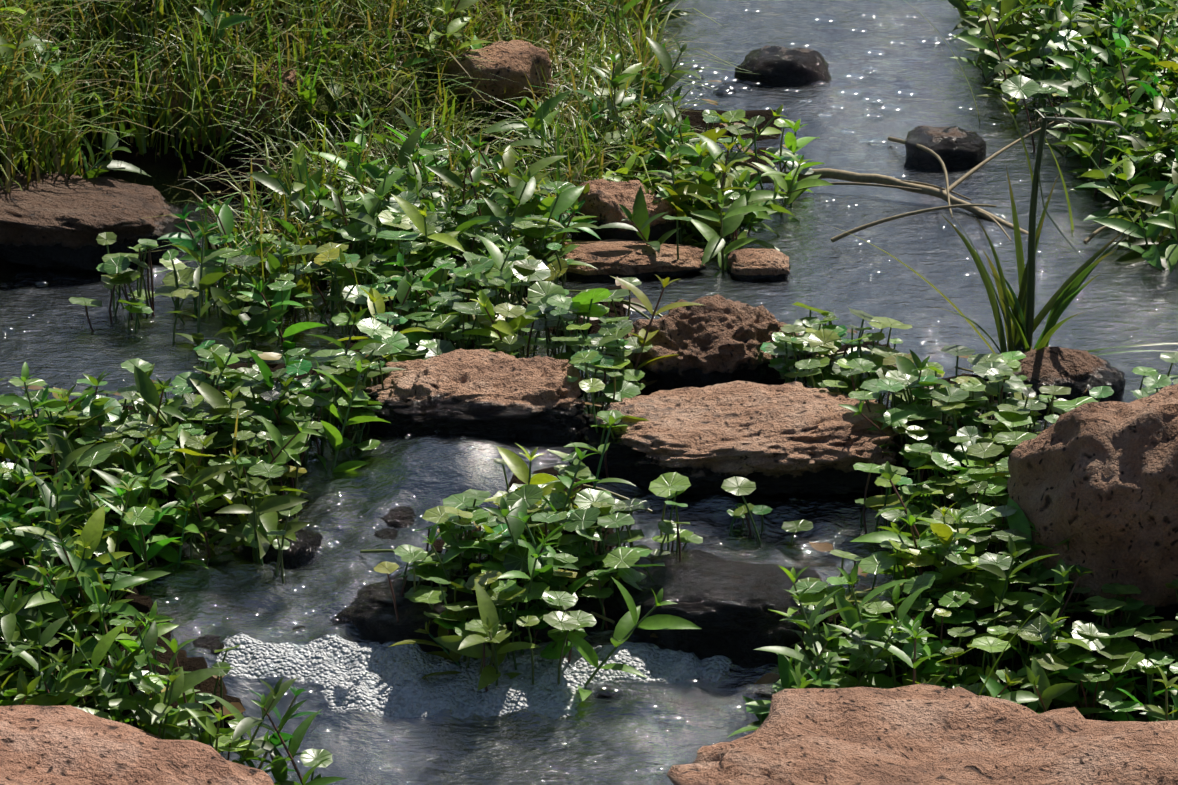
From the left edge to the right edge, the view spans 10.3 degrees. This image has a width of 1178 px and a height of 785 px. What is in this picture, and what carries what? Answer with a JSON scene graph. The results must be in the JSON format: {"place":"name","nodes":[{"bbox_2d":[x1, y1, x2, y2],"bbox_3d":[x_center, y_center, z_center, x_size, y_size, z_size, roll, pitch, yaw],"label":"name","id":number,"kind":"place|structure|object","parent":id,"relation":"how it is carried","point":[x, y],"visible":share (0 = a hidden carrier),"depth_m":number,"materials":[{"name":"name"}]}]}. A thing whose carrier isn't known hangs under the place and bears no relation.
{"place":"outdoors","nodes":[
{"label":"outdoors","id":0,"kind":"place"},
{"bbox_2d":[2,6,1172,717],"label":"leaves","id":1,"kind":"object","parent":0,"point":[772,678],"depth_m":10.24,"materials":[{"name":"green plant"}]},
{"bbox_2d":[0,0,1177,784],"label":"stream water","id":2,"kind":"structure","parent":0,"point":[402,724],"depth_m":10.79,"materials":[{"name":"black liquid"}]},
{"bbox_2d":[0,167,189,272],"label":"rock slab","id":3,"kind":"object","parent":2,"relation":"on","point":[54,220],"visible":0.67,"depth_m":11.28,"materials":[{"name":"brown stone"}]},
{"bbox_2d":[129,59,304,143],"bbox_3d":[-0.671,-0.524,11.877,0.331,0.154,0.264,0,19,1],"label":"bank rock","id":4,"kind":"object","parent":2,"relation":"on","point":[287,76],"visible":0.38,"depth_m":11.78,"materials":[{"name":"brown stone"}]},
{"bbox_2d":[242,528,322,566],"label":"pool rock","id":5,"kind":"object","parent":2,"relation":"in","point":[302,548],"visible":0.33,"depth_m":10.10,"materials":[{"name":"black stone"}]},
{"bbox_2d":[1,7,1115,734],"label":"water bubbles","id":6,"kind":"object","parent":2,"relation":"on","point":[725,89],"visible":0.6,"depth_m":11.24},
{"bbox_2d":[0,1,1171,702],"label":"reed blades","id":7,"kind":"object","parent":2,"relation":"on","point":[360,309],"visible":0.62,"depth_m":10.83,"materials":[{"name":"green plant"}]},
{"bbox_2d":[0,1,1177,780],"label":"pennywort stalks","id":8,"kind":"object","parent":2,"relation":"on","point":[1106,621],"visible":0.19,"depth_m":10.30,"materials":[{"name":"green plant"}]},
{"bbox_2d":[569,179,680,243],"bbox_3d":[0.064,-0.299,11.444,0.212,0.149,0.174,17,25,40],"label":"rock","id":9,"kind":"object","parent":2,"relation":"on","point":[603,198],"visible":0.58,"depth_m":11.38,"materials":[{"name":"brown stone"}]},
{"bbox_2d":[560,239,705,282],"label":"flat rock","id":10,"kind":"object","parent":2,"relation":"on","point":[618,258],"visible":0.71,"depth_m":11.24,"materials":[{"name":"brown stone"}]},
{"bbox_2d":[571,380,898,495],"bbox_3d":[0.244,0.080,10.368,0.564,0.136,0.340,0,19,1],"label":"slab rock","id":11,"kind":"object","parent":2,"relation":"on","point":[792,437],"visible":0.88,"depth_m":10.29,"materials":[{"name":"brown stone"}]},
{"bbox_2d":[727,248,790,280],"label":"rock","id":12,"kind":"object","parent":2,"relation":"on","point":[749,264],"visible":0.98,"depth_m":11.23,"materials":[{"name":"brown stone"}]},
{"bbox_2d":[734,46,830,85],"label":"stream rock","id":13,"kind":"object","parent":2,"relation":"on","point":[779,65],"visible":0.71,"depth_m":12.36,"materials":[{"name":"grey stone"}]},
{"bbox_2d":[496,136,1141,243],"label":"dry stalks","id":14,"kind":"object","parent":2,"relation":"on","point":[949,207],"visible":0.52,"depth_m":11.51,"materials":[{"name":"brown plant"}]},
{"bbox_2d":[750,121,1053,240],"bbox_3d":[0.497,-0.353,11.628,0.689,0.063,0.709,0,19,1],"label":"fallen twig","id":15,"kind":"object","parent":2,"relation":"on","point":[927,189],"visible":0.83,"depth_m":11.67,"materials":[{"name":"brown wood"}]},
{"bbox_2d":[0,0,1177,731],"bbox_3d":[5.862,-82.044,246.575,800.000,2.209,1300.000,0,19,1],"label":"ground","id":16,"kind":"structure","parent":0,"point":[166,172],"depth_m":11.67,"materials":[{"name":"brown soil"}]},
{"bbox_2d":[0,705,273,784],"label":"rock","id":17,"kind":"object","parent":16,"relation":"on","point":[58,745],"visible":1,"depth_m":9.34,"materials":[{"name":"brown stone"}]},
{"bbox_2d":[193,625,304,653],"bbox_3d":[-0.499,0.390,9.986,0.321,0.118,0.308,0,19,1],"label":"rock bed","id":18,"kind":"object","parent":16,"relation":"on","point":[212,643],"visible":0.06,"depth_m":9.88,"materials":[{"name":"stone"}]},
{"bbox_2d":[0,0,775,317],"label":"bank grass","id":19,"kind":"structure","parent":16,"relation":"on","point":[373,41],"depth_m":11.78,"materials":[{"name":"green plant"}]},
{"bbox_2d":[358,506,441,543],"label":"rock","id":20,"kind":"object","parent":16,"relation":"on","point":[400,516],"visible":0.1,"depth_m":10.21,"materials":[{"name":"stone"}]},
{"bbox_2d":[356,348,589,444],"bbox_3d":[-0.186,0.035,10.502,0.391,0.162,0.256,0,19,1],"label":"rock","id":21,"kind":"object","parent":16,"relation":"on","point":[489,393],"visible":0.77,"depth_m":10.43,"materials":[{"name":"brown stone"}]},
{"bbox_2d":[329,553,617,655],"bbox_3d":[-0.132,0.324,9.991,0.530,0.127,0.316,-10,21,-26],"label":"rock bed","id":22,"kind":"object","parent":16,"relation":"on","point":[369,613],"visible":0.27,"depth_m":9.89,"materials":[{"name":"black stone"}]},
{"bbox_2d":[444,40,553,104],"bbox_3d":[-0.159,-0.587,12.002,0.183,0.107,0.180,-14,24,-36],"label":"bank rock","id":23,"kind":"object","parent":16,"relation":"on","point":[516,65],"visible":0.88,"depth_m":11.94,"materials":[{"name":"brown stone"}]},
{"bbox_2d":[0,0,1177,784],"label":"herb","id":24,"kind":"object","parent":16,"relation":"on","point":[1144,72],"depth_m":10.37,"materials":[{"name":"green plant"}]},
{"bbox_2d":[0,0,1177,767],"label":"leafy plants","id":25,"kind":"object","parent":16,"relation":"on","point":[550,300],"visible":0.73,"depth_m":10.26,"materials":[{"name":"green plant"}]},
{"bbox_2d":[605,549,829,667],"bbox_3d":[0.188,0.337,9.951,0.361,0.152,0.296,0,19,1],"label":"rock","id":26,"kind":"object","parent":16,"relation":"on","point":[726,606],"visible":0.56,"depth_m":9.85,"materials":[{"name":"black stone"}]},
{"bbox_2d":[624,294,810,391],"bbox_3d":[0.192,-0.058,10.715,0.254,0.199,0.287,16,24,38],"label":"rock","id":27,"kind":"object","parent":16,"relation":"on","point":[715,339],"visible":0.54,"depth_m":10.64,"materials":[{"name":"brown stone"}]},
{"bbox_2d":[667,683,1177,784],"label":"rock","id":28,"kind":"object","parent":16,"relation":"on","point":[923,734],"visible":1,"depth_m":9.28,"materials":[{"name":"brown stone"}]},
{"bbox_2d":[904,125,985,168],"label":"rock","id":29,"kind":"object","parent":16,"relation":"on","point":[954,147],"visible":0.54,"depth_m":11.85,"materials":[{"name":"grey stone"}]},
{"bbox_2d":[978,346,1125,414],"bbox_3d":[0.750,-0.007,10.645,0.243,0.142,0.211,0,19,1],"label":"rock","id":30,"kind":"object","parent":16,"relation":"on","point":[1078,372],"visible":0.4,"depth_m":10.59,"materials":[{"name":"brown stone"}]},
{"bbox_2d":[837,167,1177,355],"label":"sedge blades","id":31,"kind":"object","parent":30,"relation":"on","point":[1063,296],"visible":0.71,"depth_m":10.69,"materials":[{"name":"green plant"}]},
{"bbox_2d":[1007,384,1177,620],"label":"rock","id":32,"kind":"object","parent":16,"relation":"on","point":[1098,481],"visible":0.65,"depth_m":9.85,"materials":[{"name":"brown stone"}]},
{"bbox_2d":[1022,117,1046,349],"bbox_3d":[0.724,-0.242,10.645,0.035,0.431,0.020,0,19,1],"label":"plant stem","id":33,"kind":"object","parent":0,"point":[1030,298],"visible":0.9,"depth_m":10.64,"materials":[{"name":"green plant"}]},
{"bbox_2d":[1027,113,1071,131],"bbox_3d":[0.745,-0.440,10.588,0.073,0.029,0.062,0,19,1],"label":"sedge umbel","id":34,"kind":"object","parent":33,"relation":"attached to","point":[1056,122],"visible":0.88,"depth_m":10.57,"materials":[{"name":"green plant"}]},
{"bbox_2d":[1026,107,1152,255],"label":"sedge bracts","id":35,"kind":"object","parent":33,"relation":"attached to","point":[1069,119],"visible":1,"depth_m":10.57,"materials":[{"name":"green plant"}]}
]}

